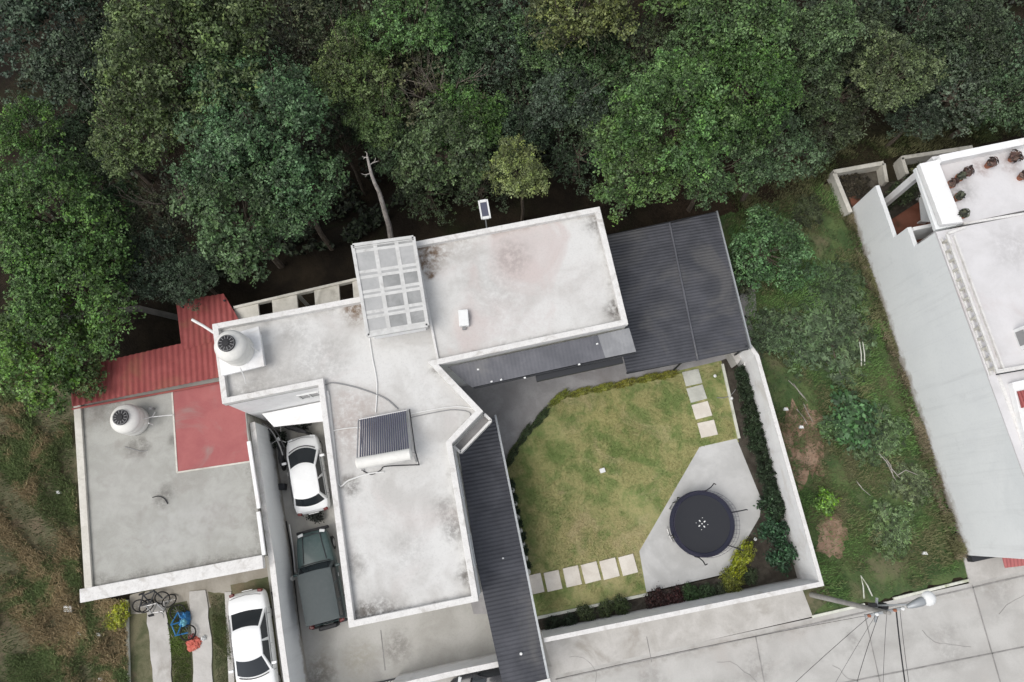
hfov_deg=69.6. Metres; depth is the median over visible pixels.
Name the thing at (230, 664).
wheel strip
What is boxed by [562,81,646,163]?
broadleaf tree
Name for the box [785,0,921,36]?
broadleaf tree
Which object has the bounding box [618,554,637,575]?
stepping stone
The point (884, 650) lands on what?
overhead wire
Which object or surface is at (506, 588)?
side roof
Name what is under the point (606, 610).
bed plant
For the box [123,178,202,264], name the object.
broadleaf tree
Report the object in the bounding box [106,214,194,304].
broadleaf tree
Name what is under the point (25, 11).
broadleaf tree
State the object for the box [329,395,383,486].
roof pipe
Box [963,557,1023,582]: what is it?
forecourt
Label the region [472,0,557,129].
broadleaf tree
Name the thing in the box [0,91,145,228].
broadleaf tree
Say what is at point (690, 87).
broadleaf tree
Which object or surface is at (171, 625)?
bicycle
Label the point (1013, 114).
broadleaf tree
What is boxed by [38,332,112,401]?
broadleaf tree
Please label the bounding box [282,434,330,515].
hatchback car
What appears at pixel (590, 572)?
stepping stone
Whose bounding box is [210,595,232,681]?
yard grass
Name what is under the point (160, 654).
wheel strip
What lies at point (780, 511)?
hedge bush
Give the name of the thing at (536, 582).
stepping stone
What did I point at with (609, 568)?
stepping stone
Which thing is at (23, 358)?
broadleaf tree
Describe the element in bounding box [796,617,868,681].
overhead wire
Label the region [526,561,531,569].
grass tuft
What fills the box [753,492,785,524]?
shrub
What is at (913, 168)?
courtyard plant
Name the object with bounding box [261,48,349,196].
broadleaf tree
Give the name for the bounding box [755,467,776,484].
hedge bush
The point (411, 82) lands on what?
bare tree
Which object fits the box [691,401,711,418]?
stepping stone
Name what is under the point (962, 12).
broadleaf tree
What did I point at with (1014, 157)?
potted plant
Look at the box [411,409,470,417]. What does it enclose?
roof cable
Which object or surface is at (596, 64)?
broadleaf tree
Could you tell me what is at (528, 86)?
broadleaf tree
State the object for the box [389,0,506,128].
broadleaf tree
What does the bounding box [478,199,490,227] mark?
solar lamp
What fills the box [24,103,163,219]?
broadleaf tree
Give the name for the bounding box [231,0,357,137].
broadleaf tree
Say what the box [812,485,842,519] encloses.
shrub
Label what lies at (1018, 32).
broadleaf tree
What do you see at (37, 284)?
broadleaf tree
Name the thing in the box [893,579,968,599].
lot kerb
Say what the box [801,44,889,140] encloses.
broadleaf tree
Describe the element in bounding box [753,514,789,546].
shrub
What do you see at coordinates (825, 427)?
shrub
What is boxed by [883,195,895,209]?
courtyard plant
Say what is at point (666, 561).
garden slab
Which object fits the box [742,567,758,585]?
bed plant
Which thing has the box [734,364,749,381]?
hedge bush
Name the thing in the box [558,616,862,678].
overhead wire
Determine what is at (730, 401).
garden edging
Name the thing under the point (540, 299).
house
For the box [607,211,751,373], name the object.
patio roof
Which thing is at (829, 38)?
broadleaf tree
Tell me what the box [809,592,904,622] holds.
utility pole
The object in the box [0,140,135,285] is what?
broadleaf tree
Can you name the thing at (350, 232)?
undergrowth
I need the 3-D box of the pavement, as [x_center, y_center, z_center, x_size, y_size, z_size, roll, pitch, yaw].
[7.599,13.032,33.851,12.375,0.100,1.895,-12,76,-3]
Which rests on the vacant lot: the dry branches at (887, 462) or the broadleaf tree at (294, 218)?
the dry branches at (887, 462)
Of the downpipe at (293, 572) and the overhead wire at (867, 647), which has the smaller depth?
the overhead wire at (867, 647)
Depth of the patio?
36.45 m
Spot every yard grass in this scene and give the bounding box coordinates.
[166,605,190,681]
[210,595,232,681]
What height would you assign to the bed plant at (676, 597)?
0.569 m
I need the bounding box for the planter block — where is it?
[724,351,741,367]
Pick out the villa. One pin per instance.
(949, 281)
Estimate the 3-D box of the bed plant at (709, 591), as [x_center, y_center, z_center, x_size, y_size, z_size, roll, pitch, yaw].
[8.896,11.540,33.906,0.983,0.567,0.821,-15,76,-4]
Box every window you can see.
[296,391,319,399]
[457,467,464,498]
[468,534,475,566]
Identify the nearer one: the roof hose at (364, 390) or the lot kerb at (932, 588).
the roof hose at (364, 390)
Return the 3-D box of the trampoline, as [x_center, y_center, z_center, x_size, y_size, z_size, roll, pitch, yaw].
[8.798,8.359,33.671,3.632,2.497,3.152,-20,77,-5]
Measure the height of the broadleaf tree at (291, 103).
12.411 m
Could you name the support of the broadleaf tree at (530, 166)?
on the ground at (308, 270)
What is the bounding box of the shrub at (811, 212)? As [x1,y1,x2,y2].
[791,191,828,229]
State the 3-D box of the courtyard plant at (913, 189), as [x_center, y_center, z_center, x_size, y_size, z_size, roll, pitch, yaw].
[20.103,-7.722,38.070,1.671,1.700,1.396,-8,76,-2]
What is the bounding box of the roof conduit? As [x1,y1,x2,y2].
[369,338,377,411]
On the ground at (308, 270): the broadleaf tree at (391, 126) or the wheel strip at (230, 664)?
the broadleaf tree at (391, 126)
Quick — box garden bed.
[538,359,796,631]
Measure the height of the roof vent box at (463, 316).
0.280 m
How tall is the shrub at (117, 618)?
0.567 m
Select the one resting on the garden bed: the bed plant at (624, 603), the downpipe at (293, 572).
the bed plant at (624, 603)
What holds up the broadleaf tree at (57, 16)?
on the ground at (308, 270)
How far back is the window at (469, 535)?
30.04 m
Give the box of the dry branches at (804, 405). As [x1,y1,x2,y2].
[788,380,812,424]
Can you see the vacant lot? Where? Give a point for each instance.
(881, 576)
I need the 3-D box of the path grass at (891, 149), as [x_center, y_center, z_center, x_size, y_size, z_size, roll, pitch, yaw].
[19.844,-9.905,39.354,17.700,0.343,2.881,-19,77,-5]
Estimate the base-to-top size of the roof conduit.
0.043 m
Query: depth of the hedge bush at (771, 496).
34.22 m
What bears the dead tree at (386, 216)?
on the ground at (308, 270)
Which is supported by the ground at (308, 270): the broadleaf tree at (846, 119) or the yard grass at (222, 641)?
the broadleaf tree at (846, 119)
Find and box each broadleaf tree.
[0,0,131,130]
[0,0,139,79]
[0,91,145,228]
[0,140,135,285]
[0,215,145,371]
[0,291,114,420]
[1,64,151,185]
[14,8,169,153]
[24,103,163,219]
[38,155,163,242]
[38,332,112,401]
[53,176,164,259]
[82,83,226,233]
[83,0,287,165]
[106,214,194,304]
[120,0,254,60]
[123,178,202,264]
[152,247,219,311]
[160,38,334,233]
[166,155,306,287]
[172,41,279,141]
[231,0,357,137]
[244,142,349,250]
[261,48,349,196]
[280,0,448,79]
[295,0,373,116]
[306,16,401,174]
[313,114,372,195]
[336,0,408,139]
[340,81,409,188]
[352,109,428,185]
[356,32,487,159]
[362,0,456,134]
[387,161,460,225]
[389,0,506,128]
[391,94,504,196]
[426,82,512,178]
[436,7,540,148]
[439,0,523,70]
[452,149,507,213]
[470,67,579,153]
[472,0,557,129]
[476,133,553,221]
[483,101,556,164]
[496,1,582,132]
[522,0,639,135]
[524,49,617,164]
[538,122,606,199]
[542,17,654,153]
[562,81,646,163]
[574,7,679,114]
[583,115,691,226]
[605,45,762,201]
[640,0,728,59]
[659,1,748,111]
[664,32,806,152]
[681,124,781,211]
[682,0,802,109]
[735,94,833,201]
[772,0,871,108]
[772,48,847,127]
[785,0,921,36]
[790,96,865,165]
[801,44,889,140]
[804,0,894,78]
[838,19,948,140]
[881,79,955,147]
[882,0,990,67]
[892,3,990,109]
[898,48,1020,139]
[913,0,1023,76]
[948,53,1023,139]
[964,12,1023,106]
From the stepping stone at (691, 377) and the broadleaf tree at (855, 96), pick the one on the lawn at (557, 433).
the stepping stone at (691, 377)
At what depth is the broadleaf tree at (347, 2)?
35.39 m
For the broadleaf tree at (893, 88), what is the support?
on the ground at (308, 270)
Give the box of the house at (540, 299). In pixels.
[191,207,635,627]
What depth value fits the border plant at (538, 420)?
35.99 m
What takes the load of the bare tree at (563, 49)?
on the ground at (308, 270)
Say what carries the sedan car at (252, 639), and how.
on the yard ground at (141, 667)
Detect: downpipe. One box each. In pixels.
[285,521,301,640]
[289,524,295,571]
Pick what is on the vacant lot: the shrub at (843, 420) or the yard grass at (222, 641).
the shrub at (843, 420)
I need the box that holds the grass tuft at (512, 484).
[507,478,515,489]
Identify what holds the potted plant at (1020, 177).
on the villa
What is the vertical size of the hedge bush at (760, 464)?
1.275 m
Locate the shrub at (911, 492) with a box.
[884,458,942,507]
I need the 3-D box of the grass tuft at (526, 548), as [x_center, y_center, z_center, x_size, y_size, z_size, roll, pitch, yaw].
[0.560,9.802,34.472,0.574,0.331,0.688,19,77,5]
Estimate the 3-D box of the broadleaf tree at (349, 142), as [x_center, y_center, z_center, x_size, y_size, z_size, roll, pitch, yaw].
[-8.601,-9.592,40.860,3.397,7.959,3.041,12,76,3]
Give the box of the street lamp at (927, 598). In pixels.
[878,591,935,608]
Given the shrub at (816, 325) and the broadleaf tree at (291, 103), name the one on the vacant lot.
the shrub at (816, 325)
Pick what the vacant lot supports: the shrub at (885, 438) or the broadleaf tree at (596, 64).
the shrub at (885, 438)
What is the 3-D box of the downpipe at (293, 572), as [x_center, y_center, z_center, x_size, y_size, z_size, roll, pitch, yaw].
[-9.957,11.919,33.924,0.138,0.052,7.171,-11,76,-3]
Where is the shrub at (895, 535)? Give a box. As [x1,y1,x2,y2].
[867,495,915,564]
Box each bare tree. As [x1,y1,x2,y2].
[113,153,226,252]
[385,5,446,116]
[394,42,489,172]
[528,0,588,142]
[567,0,628,122]
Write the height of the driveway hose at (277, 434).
0.052 m
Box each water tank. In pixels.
[110,404,172,435]
[214,330,258,383]
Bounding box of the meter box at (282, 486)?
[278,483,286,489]
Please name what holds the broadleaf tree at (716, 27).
on the ground at (308, 270)
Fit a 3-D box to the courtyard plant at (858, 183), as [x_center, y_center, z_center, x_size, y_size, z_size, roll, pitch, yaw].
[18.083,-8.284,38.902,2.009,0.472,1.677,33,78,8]
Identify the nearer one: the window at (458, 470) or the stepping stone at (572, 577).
the window at (458, 470)
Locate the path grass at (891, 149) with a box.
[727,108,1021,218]
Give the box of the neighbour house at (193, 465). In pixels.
[71,294,267,602]
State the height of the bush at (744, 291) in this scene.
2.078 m
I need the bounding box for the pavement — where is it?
[541,590,811,674]
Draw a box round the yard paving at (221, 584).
[130,557,267,613]
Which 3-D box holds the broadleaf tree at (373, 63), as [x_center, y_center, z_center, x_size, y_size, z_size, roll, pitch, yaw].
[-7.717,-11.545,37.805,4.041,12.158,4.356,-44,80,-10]
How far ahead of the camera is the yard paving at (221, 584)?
34.22 m
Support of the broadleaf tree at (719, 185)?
on the ground at (308, 270)
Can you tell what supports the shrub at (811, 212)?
on the vacant lot
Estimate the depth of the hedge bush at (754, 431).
35.07 m
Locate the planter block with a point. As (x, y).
(732, 360)
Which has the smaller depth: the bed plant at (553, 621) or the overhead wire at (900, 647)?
the overhead wire at (900, 647)
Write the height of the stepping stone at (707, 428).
0.110 m
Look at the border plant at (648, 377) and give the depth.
36.46 m
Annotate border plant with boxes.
[506,442,519,467]
[516,421,535,448]
[532,405,552,428]
[546,388,569,408]
[565,385,593,397]
[588,381,616,392]
[611,377,637,388]
[632,372,657,383]
[651,370,679,379]
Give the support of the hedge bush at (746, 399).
on the garden bed
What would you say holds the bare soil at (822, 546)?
on the vacant lot
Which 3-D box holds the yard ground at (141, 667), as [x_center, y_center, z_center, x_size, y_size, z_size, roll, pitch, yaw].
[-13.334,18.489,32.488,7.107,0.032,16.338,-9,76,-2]
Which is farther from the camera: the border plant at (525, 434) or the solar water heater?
the border plant at (525, 434)
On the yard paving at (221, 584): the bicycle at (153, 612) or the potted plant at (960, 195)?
the bicycle at (153, 612)
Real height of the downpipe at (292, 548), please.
0.052 m
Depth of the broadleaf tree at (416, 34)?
33.13 m
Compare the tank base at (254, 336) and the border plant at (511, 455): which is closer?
the tank base at (254, 336)
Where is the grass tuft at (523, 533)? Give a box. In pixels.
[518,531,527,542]
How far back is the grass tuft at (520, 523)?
34.72 m
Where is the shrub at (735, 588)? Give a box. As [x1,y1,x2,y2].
[718,566,745,592]
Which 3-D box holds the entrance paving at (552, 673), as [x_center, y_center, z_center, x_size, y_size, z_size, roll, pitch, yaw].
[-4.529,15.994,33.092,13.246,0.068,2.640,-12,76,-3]
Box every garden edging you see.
[537,593,647,618]
[721,364,740,438]
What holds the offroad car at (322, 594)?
on the driveway
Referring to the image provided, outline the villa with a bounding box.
[827,138,1023,567]
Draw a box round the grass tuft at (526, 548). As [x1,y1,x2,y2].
[523,544,530,555]
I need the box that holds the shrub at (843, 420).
[819,385,884,460]
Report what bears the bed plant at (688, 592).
on the garden bed
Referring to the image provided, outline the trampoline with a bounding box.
[667,483,747,565]
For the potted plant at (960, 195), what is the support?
on the villa
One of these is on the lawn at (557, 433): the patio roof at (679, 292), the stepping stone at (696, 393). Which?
the stepping stone at (696, 393)
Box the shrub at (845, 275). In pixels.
[782,254,868,315]
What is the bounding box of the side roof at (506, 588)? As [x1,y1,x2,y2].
[459,415,550,681]
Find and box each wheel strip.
[147,601,171,681]
[189,590,212,681]
[225,592,234,681]
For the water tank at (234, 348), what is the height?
1.896 m
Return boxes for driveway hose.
[262,423,282,454]
[267,423,284,447]
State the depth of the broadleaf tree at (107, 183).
36.30 m
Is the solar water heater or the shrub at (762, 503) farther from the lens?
the shrub at (762, 503)
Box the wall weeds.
[843,213,968,561]
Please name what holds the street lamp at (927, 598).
attached to the utility pole
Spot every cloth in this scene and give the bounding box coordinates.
[180,618,189,626]
[186,636,201,651]
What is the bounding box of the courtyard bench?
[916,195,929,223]
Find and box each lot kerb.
[812,603,864,617]
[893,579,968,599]
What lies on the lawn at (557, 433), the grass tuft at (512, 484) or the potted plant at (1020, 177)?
the grass tuft at (512, 484)
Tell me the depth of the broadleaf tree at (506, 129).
35.54 m
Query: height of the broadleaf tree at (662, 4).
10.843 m
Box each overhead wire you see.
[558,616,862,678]
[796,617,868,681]
[857,617,877,680]
[883,615,886,679]
[896,612,905,681]
[900,612,908,681]
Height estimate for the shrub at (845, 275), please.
0.302 m
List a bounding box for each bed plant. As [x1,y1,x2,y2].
[542,615,562,629]
[559,611,577,626]
[575,602,596,621]
[595,598,614,617]
[612,594,631,614]
[643,581,667,608]
[663,584,684,604]
[681,581,701,600]
[695,583,715,597]
[714,582,726,594]
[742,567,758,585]
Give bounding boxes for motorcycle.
[271,431,285,470]
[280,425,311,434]
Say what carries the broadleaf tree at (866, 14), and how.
on the ground at (308, 270)
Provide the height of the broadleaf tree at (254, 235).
9.693 m
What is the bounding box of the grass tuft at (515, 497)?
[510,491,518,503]
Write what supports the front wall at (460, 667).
on the driveway
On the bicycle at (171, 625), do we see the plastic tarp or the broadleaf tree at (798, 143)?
the plastic tarp
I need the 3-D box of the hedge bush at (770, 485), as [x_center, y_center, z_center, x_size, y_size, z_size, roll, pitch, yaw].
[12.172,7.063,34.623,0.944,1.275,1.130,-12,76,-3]
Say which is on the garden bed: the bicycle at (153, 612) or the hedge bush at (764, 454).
the hedge bush at (764, 454)
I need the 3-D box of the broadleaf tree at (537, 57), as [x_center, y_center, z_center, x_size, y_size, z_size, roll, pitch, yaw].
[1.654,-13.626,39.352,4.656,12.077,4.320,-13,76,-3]
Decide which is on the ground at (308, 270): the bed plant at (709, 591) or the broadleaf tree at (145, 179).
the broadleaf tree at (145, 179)
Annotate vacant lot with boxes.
[719,185,966,613]
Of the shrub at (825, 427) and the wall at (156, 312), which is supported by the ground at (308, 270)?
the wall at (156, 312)
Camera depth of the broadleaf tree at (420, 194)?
36.16 m
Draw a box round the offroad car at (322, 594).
[293,525,347,630]
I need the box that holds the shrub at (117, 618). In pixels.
[101,599,133,631]
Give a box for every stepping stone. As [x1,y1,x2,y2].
[529,573,544,593]
[544,570,562,591]
[563,565,581,586]
[581,561,600,583]
[599,557,619,579]
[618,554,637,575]
[682,369,701,385]
[686,384,706,402]
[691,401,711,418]
[697,420,717,437]
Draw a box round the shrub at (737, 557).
[725,533,756,588]
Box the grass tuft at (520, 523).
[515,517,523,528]
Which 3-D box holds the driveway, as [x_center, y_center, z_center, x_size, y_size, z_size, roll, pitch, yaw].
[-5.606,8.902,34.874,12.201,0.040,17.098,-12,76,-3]
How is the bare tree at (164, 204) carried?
on the ground at (308, 270)
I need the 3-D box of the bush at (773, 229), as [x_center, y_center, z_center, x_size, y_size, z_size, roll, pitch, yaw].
[12.613,-4.450,36.404,4.893,4.541,4.539,1,76,0]
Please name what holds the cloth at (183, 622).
on the plastic tarp
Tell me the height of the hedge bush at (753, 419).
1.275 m
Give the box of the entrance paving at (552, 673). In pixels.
[386,666,556,681]
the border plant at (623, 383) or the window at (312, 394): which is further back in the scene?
the border plant at (623, 383)
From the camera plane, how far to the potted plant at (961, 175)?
32.17 m
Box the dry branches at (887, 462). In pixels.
[857,454,917,495]
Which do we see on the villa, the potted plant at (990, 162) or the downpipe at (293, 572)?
the potted plant at (990, 162)
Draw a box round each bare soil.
[778,399,824,490]
[815,513,848,558]
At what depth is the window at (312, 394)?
32.00 m
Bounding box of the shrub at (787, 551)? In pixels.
[763,534,798,576]
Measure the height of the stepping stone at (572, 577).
0.110 m
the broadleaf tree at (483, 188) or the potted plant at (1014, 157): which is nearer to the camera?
the potted plant at (1014, 157)
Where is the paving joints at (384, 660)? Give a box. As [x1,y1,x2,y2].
[380,630,651,669]
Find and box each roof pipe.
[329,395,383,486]
[411,406,471,413]
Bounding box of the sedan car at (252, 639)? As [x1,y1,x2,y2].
[228,588,280,681]
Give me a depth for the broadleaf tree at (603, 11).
32.16 m
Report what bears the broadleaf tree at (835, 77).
on the ground at (308, 270)
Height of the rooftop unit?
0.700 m
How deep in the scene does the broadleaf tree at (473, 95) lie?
34.82 m
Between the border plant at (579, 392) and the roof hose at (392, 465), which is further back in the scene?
the border plant at (579, 392)
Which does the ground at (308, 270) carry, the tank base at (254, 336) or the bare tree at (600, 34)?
the bare tree at (600, 34)
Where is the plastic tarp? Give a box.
[178,610,190,626]
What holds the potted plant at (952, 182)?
on the villa
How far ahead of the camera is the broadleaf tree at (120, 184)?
34.77 m
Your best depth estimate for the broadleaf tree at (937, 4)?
36.73 m
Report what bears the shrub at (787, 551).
on the garden bed
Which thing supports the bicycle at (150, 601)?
on the yard paving at (221, 584)
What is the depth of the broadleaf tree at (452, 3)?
35.70 m
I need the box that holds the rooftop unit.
[1013,326,1023,349]
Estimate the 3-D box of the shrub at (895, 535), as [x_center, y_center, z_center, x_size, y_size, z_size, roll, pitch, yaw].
[17.915,8.868,34.694,2.392,0.352,3.254,8,76,2]
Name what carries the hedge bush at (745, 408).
on the garden bed
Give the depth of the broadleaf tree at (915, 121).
36.01 m
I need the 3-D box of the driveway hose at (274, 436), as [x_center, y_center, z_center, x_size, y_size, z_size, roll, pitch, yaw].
[-11.174,4.560,34.574,0.227,0.052,1.864,-35,79,-8]
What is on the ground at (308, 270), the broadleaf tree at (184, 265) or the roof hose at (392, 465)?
the broadleaf tree at (184, 265)
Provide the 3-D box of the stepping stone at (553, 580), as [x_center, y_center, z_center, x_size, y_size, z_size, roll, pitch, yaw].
[1.910,11.164,34.272,0.713,0.110,0.860,-12,76,-3]
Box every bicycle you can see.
[132,589,169,612]
[139,594,176,617]
[167,604,195,640]
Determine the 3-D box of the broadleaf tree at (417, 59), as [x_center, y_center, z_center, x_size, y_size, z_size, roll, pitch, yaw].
[-4.295,-11.448,38.857,6.530,10.595,5.846,7,76,2]
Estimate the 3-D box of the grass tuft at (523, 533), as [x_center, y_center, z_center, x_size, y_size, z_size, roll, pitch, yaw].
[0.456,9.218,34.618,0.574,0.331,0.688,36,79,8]
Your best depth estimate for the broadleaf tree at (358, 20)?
34.57 m
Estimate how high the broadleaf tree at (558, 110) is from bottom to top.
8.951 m
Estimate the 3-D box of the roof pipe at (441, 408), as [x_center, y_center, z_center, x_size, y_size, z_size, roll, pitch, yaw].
[-2.851,2.841,30.476,2.792,0.038,0.219,-4,76,-1]
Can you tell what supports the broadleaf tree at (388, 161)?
on the ground at (308, 270)
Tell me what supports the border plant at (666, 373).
on the lawn at (557, 433)
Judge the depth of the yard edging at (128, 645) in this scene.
33.54 m
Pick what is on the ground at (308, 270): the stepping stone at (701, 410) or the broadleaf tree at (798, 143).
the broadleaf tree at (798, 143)
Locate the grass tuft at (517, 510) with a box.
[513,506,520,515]
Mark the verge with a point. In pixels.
(814, 604)
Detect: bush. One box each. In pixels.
[728,203,823,295]
[730,254,753,301]
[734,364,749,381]
[735,375,752,397]
[738,389,754,403]
[740,400,757,415]
[742,421,765,438]
[743,410,760,428]
[747,433,767,453]
[753,445,769,460]
[755,457,773,473]
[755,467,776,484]
[761,479,779,502]
[762,485,784,508]
[768,502,785,519]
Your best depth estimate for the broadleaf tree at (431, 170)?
33.68 m
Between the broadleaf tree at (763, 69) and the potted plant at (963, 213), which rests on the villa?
the potted plant at (963, 213)
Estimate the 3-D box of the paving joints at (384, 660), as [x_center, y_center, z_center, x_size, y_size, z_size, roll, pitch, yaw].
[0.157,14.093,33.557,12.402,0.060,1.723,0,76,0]
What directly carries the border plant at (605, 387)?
on the lawn at (557, 433)
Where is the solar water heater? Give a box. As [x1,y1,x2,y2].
[355,409,419,471]
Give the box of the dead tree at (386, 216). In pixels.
[362,151,393,238]
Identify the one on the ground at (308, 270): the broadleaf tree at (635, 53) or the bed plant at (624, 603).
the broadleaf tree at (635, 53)
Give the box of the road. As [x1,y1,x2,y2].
[556,571,1023,681]
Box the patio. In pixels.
[461,285,757,613]
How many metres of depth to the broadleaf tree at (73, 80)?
35.02 m
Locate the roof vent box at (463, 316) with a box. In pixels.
[458,309,469,329]
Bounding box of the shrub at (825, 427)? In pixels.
[816,413,842,442]
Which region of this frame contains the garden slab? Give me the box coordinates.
[639,439,760,591]
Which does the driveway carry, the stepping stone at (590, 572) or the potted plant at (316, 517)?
the potted plant at (316, 517)
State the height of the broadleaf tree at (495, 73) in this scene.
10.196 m
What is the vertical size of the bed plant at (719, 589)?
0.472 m
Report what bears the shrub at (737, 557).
on the garden bed
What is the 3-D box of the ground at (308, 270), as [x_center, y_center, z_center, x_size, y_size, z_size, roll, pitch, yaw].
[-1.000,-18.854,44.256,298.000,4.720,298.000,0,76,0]
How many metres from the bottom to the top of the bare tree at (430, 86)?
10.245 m
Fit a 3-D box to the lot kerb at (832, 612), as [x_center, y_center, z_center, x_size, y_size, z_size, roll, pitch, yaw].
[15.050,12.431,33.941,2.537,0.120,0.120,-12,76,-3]
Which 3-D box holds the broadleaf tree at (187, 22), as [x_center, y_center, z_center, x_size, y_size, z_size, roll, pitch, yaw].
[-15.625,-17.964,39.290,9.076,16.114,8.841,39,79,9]
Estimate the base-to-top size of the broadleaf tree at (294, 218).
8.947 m
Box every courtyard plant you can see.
[838,172,871,199]
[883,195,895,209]
[885,175,920,205]
[909,160,921,184]
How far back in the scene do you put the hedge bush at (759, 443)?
34.95 m
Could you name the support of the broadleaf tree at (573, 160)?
on the ground at (308, 270)
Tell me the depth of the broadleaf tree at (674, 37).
34.17 m
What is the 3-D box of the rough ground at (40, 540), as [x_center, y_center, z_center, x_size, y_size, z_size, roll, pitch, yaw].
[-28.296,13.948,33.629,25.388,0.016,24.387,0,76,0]
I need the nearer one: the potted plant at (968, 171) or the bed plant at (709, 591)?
the potted plant at (968, 171)
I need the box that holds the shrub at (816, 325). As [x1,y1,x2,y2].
[782,285,878,394]
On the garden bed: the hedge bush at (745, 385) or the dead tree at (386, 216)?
the hedge bush at (745, 385)
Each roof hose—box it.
[325,382,397,409]
[364,464,418,474]
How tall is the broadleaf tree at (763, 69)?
10.156 m
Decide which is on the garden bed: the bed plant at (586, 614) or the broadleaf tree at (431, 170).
the bed plant at (586, 614)
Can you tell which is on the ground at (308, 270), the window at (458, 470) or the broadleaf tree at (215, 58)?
the broadleaf tree at (215, 58)
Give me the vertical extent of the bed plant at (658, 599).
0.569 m
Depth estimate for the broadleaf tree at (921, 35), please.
35.47 m
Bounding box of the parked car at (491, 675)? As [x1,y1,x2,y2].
[451,667,501,681]
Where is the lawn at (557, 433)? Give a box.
[505,361,738,615]
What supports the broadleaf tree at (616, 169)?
on the ground at (308, 270)
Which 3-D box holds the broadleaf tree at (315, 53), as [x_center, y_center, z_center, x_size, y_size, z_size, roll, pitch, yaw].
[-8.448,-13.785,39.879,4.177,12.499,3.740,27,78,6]
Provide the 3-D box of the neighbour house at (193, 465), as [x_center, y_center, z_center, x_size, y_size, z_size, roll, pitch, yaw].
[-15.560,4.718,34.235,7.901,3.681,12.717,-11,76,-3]
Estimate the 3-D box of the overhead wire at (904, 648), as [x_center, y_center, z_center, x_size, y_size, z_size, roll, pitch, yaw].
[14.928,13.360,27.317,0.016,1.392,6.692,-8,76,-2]
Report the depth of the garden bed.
34.55 m
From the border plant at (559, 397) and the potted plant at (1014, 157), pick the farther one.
the border plant at (559, 397)
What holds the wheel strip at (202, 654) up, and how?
on the yard ground at (141, 667)
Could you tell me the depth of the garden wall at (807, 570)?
33.08 m
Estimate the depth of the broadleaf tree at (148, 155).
32.28 m
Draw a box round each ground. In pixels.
[0,0,1023,635]
[0,384,130,681]
[130,577,282,681]
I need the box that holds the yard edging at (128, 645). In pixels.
[125,600,130,681]
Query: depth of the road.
33.54 m
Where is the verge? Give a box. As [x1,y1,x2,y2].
[803,585,829,614]
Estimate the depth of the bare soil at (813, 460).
35.82 m
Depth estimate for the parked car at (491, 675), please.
32.33 m
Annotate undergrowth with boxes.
[2,0,1023,330]
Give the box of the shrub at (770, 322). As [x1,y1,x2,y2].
[744,303,813,358]
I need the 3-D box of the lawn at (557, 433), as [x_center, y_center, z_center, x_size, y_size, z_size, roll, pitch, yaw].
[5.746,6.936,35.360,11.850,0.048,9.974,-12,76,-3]
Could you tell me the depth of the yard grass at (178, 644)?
33.50 m
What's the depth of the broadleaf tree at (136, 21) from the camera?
31.44 m
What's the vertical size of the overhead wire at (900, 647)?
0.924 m
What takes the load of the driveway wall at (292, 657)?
on the driveway
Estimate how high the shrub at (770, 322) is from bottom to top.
0.503 m
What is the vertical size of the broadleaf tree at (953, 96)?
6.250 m
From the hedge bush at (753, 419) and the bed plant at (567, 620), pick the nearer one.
the bed plant at (567, 620)
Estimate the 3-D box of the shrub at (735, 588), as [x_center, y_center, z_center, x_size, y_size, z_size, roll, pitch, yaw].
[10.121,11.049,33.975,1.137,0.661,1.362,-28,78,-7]
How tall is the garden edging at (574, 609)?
0.140 m
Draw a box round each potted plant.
[303,510,323,523]
[947,177,958,188]
[953,190,965,201]
[954,171,967,181]
[958,208,969,218]
[963,165,974,176]
[984,156,998,168]
[1008,149,1023,162]
[1016,170,1023,180]
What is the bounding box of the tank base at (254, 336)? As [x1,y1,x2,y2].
[219,326,265,375]
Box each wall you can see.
[99,305,177,319]
[250,422,307,681]
[393,653,498,681]
[541,345,823,641]
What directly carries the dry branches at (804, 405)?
on the bare soil at (813, 460)
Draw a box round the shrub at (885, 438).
[845,393,915,467]
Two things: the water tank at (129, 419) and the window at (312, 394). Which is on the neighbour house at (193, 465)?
the water tank at (129, 419)
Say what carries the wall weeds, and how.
on the vacant lot
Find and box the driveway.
[266,421,550,681]
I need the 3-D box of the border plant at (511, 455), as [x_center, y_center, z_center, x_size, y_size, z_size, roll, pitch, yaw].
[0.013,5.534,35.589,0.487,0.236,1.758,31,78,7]
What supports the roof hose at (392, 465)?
on the house at (540, 299)

